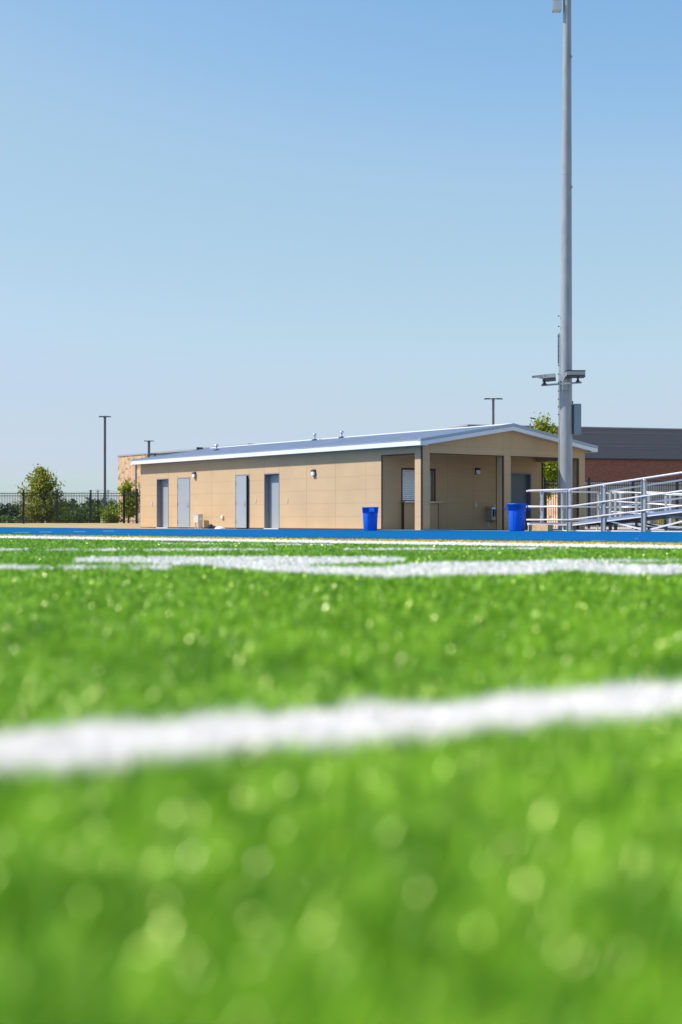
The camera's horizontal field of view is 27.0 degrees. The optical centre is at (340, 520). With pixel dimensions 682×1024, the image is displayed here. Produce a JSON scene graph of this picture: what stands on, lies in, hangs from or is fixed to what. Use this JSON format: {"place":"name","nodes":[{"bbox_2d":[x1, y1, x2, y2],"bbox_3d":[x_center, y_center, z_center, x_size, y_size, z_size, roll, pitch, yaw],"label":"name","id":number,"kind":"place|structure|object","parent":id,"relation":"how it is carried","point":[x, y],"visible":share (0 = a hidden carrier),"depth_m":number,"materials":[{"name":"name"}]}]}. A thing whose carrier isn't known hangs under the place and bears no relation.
{"place":"outdoors","nodes":[
{"label":"outdoors","id":0,"kind":"place"},
{"bbox_2d":[0,523,163,528],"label":"dry grass bank","id":1,"kind":"structure","parent":0,"point":[92,525],"depth_m":73.64,"materials":[{"name":"beige plant"}]},
{"bbox_2d":[0,490,122,523],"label":"black fence","id":2,"kind":"object","parent":1,"relation":"on","point":[57,520],"visible":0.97,"depth_m":79.99,"materials":[{"name":"black metal"}]},
{"bbox_2d":[114,478,139,522],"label":"leafy tree","id":3,"kind":"object","parent":1,"relation":"on","point":[127,487],"visible":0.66,"depth_m":83.74,"materials":[{"name":"green plant"}]},
{"bbox_2d":[123,489,136,523],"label":"black fence","id":4,"kind":"object","parent":1,"relation":"on","point":[130,495],"visible":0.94,"depth_m":78.97,"materials":[{"name":"black metal"}]},
{"bbox_2d":[137,489,139,523],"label":"black fence","id":5,"kind":"object","parent":1,"relation":"on","point":[138,495],"visible":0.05,"depth_m":78.00,"materials":[{"name":"black metal"}]},
{"bbox_2d":[0,533,681,1023],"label":"turf field","id":6,"kind":"structure","parent":0,"point":[280,946],"depth_m":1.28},
{"bbox_2d":[0,563,174,570],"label":"yard line","id":7,"kind":"object","parent":6,"relation":"on","point":[32,566],"visible":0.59,"depth_m":10.04,"materials":[{"name":"white paint"}]},
{"bbox_2d":[0,547,271,550],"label":"hash line","id":8,"kind":"object","parent":6,"relation":"on","point":[164,549],"visible":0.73,"depth_m":16.12,"materials":[{"name":"white paint"}]},
{"bbox_2d":[72,555,405,565],"bbox_3d":[-0.893,0.321,11.777,2.936,0.044,2.578,0,0,0],"label":"painted numeral","id":9,"kind":"object","parent":6,"relation":"on","point":[243,559],"visible":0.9,"depth_m":11.81,"materials":[{"name":"white paint"}]},
{"bbox_2d":[162,542,332,544],"bbox_3d":[-1.399,0.318,19.914,3.014,0.030,0.628,0,0,27],"label":"hash line","id":10,"kind":"object","parent":6,"relation":"on","point":[236,543],"visible":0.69,"depth_m":19.79,"materials":[{"name":"white paint"}]},
{"bbox_2d":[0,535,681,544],"bbox_3d":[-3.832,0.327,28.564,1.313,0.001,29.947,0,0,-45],"label":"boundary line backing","id":11,"kind":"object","parent":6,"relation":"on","point":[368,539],"visible":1,"depth_m":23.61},
{"bbox_2d":[1,534,681,544],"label":"boundary line","id":12,"kind":"object","parent":11,"relation":"on","point":[566,542],"visible":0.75,"depth_m":23.46,"materials":[{"name":"paint"}]},
{"bbox_2d":[6,693,676,777],"bbox_3d":[0.440,0.341,2.545,2.709,0.001,0.330,0,0,-29],"label":"yard line backing","id":13,"kind":"object","parent":6,"relation":"on","point":[58,768],"depth_m":2.12,"materials":[{"name":"white paint"}]},
{"bbox_2d":[0,676,681,787],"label":"yard line","id":14,"kind":"object","parent":13,"relation":"on","point":[82,746],"visible":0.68,"depth_m":2.26,"materials":[{"name":"white paint"}]},
{"bbox_2d":[3,536,681,548],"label":"sideline backing","id":15,"kind":"object","parent":6,"relation":"on","point":[348,542],"depth_m":21.43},
{"bbox_2d":[0,535,681,548],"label":"sideline","id":16,"kind":"object","parent":15,"relation":"on","point":[419,543],"visible":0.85,"depth_m":21.43,"materials":[{"name":"white paint"}]},
{"bbox_2d":[213,559,681,577],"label":"yard line","id":17,"kind":"object","parent":6,"relation":"on","point":[481,567],"visible":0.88,"depth_m":9.73,"materials":[{"name":"white paint"}]},
{"bbox_2d":[343,547,567,549],"bbox_3d":[1.374,0.319,16.603,2.897,0.030,0.982,0,0,-10],"label":"hash line","id":18,"kind":"object","parent":6,"relation":"on","point":[408,548],"visible":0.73,"depth_m":16.54,"materials":[{"name":"white paint"}]},
{"bbox_2d":[552,558,677,562],"bbox_3d":[2.963,0.320,11.678,2.460,0.039,0.614,0,0,0],"label":"yard line","id":19,"kind":"object","parent":6,"relation":"on","point":[607,560],"visible":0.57,"depth_m":11.70,"materials":[{"name":"white paint"}]},
{"bbox_2d":[0,527,681,542],"bbox_3d":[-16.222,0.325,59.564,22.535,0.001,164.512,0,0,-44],"label":"running track","id":20,"kind":"structure","parent":0,"point":[618,536],"depth_m":36.40,"materials":[{"name":"blue rubber"}]},
{"bbox_2d":[14,531,607,540],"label":"lane marks","id":21,"kind":"object","parent":20,"relation":"on","point":[85,531],"visible":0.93,"depth_m":38.78,"materials":[{"name":"white paint"}]},
{"bbox_2d":[21,530,681,540],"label":"lane lines","id":22,"kind":"object","parent":20,"relation":"on","point":[381,536],"visible":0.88,"depth_m":31.06,"materials":[{"name":"paint"}]},
{"bbox_2d":[362,507,378,530],"bbox_3d":[0.975,-0.068,47.400,0.566,0.780,0.756,0,0,-8],"label":"rubbish bin","id":23,"kind":"object","parent":20,"relation":"on","point":[370,516],"visible":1,"depth_m":47.19,"materials":[{"name":"blue plastic"}]},
{"bbox_2d":[484,398,501,424],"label":"area light","id":24,"kind":"object","parent":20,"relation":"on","point":[493,411],"visible":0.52,"depth_m":84.93,"materials":[{"name":"grey metal"}]},
{"bbox_2d":[504,504,529,530],"bbox_3d":[5.630,-0.113,45.550,0.753,0.870,0.626,0,0,41],"label":"rubbish bin","id":25,"kind":"object","parent":20,"relation":"on","point":[516,516],"visible":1,"depth_m":45.32,"materials":[{"name":"blue plastic"}]},
{"bbox_2d":[528,525,552,530],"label":"timber block","id":26,"kind":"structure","parent":20,"relation":"on","point":[540,527],"depth_m":44.97,"materials":[{"name":"beige wood"}]},
{"bbox_2d":[529,412,557,501],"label":"leafy tree","id":27,"kind":"object","parent":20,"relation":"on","point":[550,471],"visible":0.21,"depth_m":65.71,"materials":[{"name":"green plant"}]},
{"bbox_2d":[547,492,557,526],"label":"sandstone pier","id":28,"kind":"structure","parent":20,"relation":"on","point":[550,511],"depth_m":73.45,"materials":[{"name":"stone"}]},
{"bbox_2d":[654,510,680,525],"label":"shrub","id":29,"kind":"object","parent":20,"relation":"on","point":[672,521],"visible":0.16,"depth_m":64.01,"materials":[{"name":"green plant"}]},
{"bbox_2d":[0,0,681,509],"label":"sky","id":30,"kind":"structure","parent":0,"point":[223,222],"materials":[{"name":"blue"}]},
{"bbox_2d":[164,528,663,530],"bbox_3d":[23.424,0.331,45.303,78.564,0.001,41.712,0,0,7],"label":"concrete apron","id":31,"kind":"object","parent":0,"point":[473,530],"depth_m":54.11,"materials":[{"name":"grey concrete"}]},
{"bbox_2d":[193,514,202,528],"bbox_3d":[-5.994,0.022,59.675,0.250,0.615,0.410,0,0,-36],"label":"utility pedestal","id":32,"kind":"object","parent":31,"relation":"on","point":[198,518],"visible":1,"depth_m":59.55,"materials":[{"name":"grey metal"}]},
{"bbox_2d":[205,524,215,528],"bbox_3d":[-5.313,0.228,57.956,0.376,0.187,0.770,0,0,-36],"label":"duffel bag","id":33,"kind":"object","parent":31,"relation":"on","point":[210,526],"visible":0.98,"depth_m":57.77,"materials":[{"name":"black fabric"}]},
{"bbox_2d":[131,423,597,529],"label":"field building","id":34,"kind":"structure","parent":31,"relation":"on","point":[460,478],"depth_m":52.74,"materials":[{"name":"beige"}]},
{"bbox_2d":[162,480,167,526],"bbox_3d":[-7.673,-0.762,62.934,0.045,2.094,1.012,0,0,-36],"label":"door","id":35,"kind":"structure","parent":34,"relation":"in","point":[164,482],"depth_m":63.08,"materials":[{"name":"grey paint"}]},
{"bbox_2d":[177,479,188,526],"bbox_3d":[-6.797,-0.762,61.273,0.102,2.094,0.991,0,0,-36],"label":"door","id":36,"kind":"structure","parent":34,"relation":"in","point":[183,484],"depth_m":61.28,"materials":[{"name":"grey paint"}]},
{"bbox_2d":[235,476,246,527],"bbox_3d":[-4.041,-0.762,57.411,0.102,2.094,0.961,0,0,-29],"label":"door","id":37,"kind":"structure","parent":34,"relation":"in","point":[241,481],"depth_m":57.36,"materials":[{"name":"grey paint"}]},
{"bbox_2d":[270,475,278,527],"bbox_3d":[-2.511,-0.762,55.832,0.045,2.094,1.012,0,0,-36],"label":"door","id":38,"kind":"structure","parent":34,"relation":"in","point":[274,479],"depth_m":55.93,"materials":[{"name":"grey paint"}]},
{"bbox_2d":[401,468,435,501],"bbox_3d":[2.710,-1.287,51.101,1.578,1.193,0.262,0,0,-36],"label":"window frame","id":39,"kind":"structure","parent":34,"relation":"in","point":[407,474],"depth_m":50.98,"materials":[{"name":"grey metal"}]},
{"bbox_2d":[486,504,495,520],"bbox_3d":[5.686,-0.321,52.893,0.500,0.632,0.351,0,0,-36],"label":"drinking fountain","id":40,"kind":"object","parent":34,"relation":"attached to","point":[490,513],"visible":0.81,"depth_m":52.72,"materials":[{"name":"silver metal"}]},
{"bbox_2d":[512,474,527,528],"bbox_3d":[6.733,-0.729,54.080,0.964,2.067,0.045,0,0,-36],"label":"door","id":41,"kind":"structure","parent":34,"relation":"in","point":[519,482],"depth_m":54.12,"materials":[{"name":"grey paint"}]},
{"bbox_2d":[532,0,585,529],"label":"stadium light pole","id":42,"kind":"object","parent":31,"relation":"on","point":[569,419],"visible":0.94,"depth_m":50.34,"materials":[{"name":"metal"}]},
{"bbox_2d":[526,472,681,531],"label":"access ramp","id":43,"kind":"structure","parent":31,"relation":"on","point":[642,517],"depth_m":44.11,"materials":[{"name":"silver metal"}]},
{"bbox_2d":[543,478,681,528],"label":"black fence","id":44,"kind":"object","parent":31,"relation":"on","point":[545,497],"visible":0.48,"depth_m":58.99,"materials":[{"name":"black"}]},
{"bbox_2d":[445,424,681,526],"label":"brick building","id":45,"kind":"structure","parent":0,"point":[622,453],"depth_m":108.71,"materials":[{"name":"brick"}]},
{"label":"ground","id":46,"kind":"structure","parent":0,"visible":0},
{"bbox_2d":[0,497,115,522],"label":"distant woods","id":47,"kind":"object","parent":46,"relation":"on","point":[15,509],"visible":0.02,"depth_m":337.30,"materials":[{"name":"green plant"}]},
{"bbox_2d":[0,500,117,522],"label":"hedgerow trees","id":48,"kind":"object","parent":46,"relation":"on","point":[73,514],"visible":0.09,"depth_m":212.54,"materials":[{"name":"green plant"}]},
{"label":"car park","id":49,"kind":"structure","parent":0,"visible":0},
{"bbox_2d":[99,416,110,522],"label":"area light","id":50,"kind":"object","parent":49,"relation":"on","point":[104,417],"visible":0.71,"depth_m":98.92,"materials":[{"name":"brown metal"}]},
{"bbox_2d":[96,503,122,522],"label":"leafy shrub","id":51,"kind":"object","parent":49,"relation":"on","point":[113,514],"visible":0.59,"depth_m":92.73,"materials":[{"name":"green plant"}]},
{"bbox_2d":[147,440,150,456],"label":"area light","id":52,"kind":"object","parent":49,"relation":"on","point":[148,441],"visible":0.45,"depth_m":129.90,"materials":[{"name":"grey metal"}]},
{"bbox_2d":[117,444,248,522],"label":"sandstone building","id":53,"kind":"structure","parent":49,"relation":"on","point":[127,471],"depth_m":157.20,"materials":[{"name":"tan sandstone"},{"name":"dark metal"}]},
{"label":"verge","id":54,"kind":"structure","parent":0,"visible":0},
{"bbox_2d":[13,464,70,522],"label":"leafy tree","id":55,"kind":"object","parent":54,"relation":"on","point":[41,482],"visible":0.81,"depth_m":89.62,"materials":[{"name":"green plant"}]}
]}

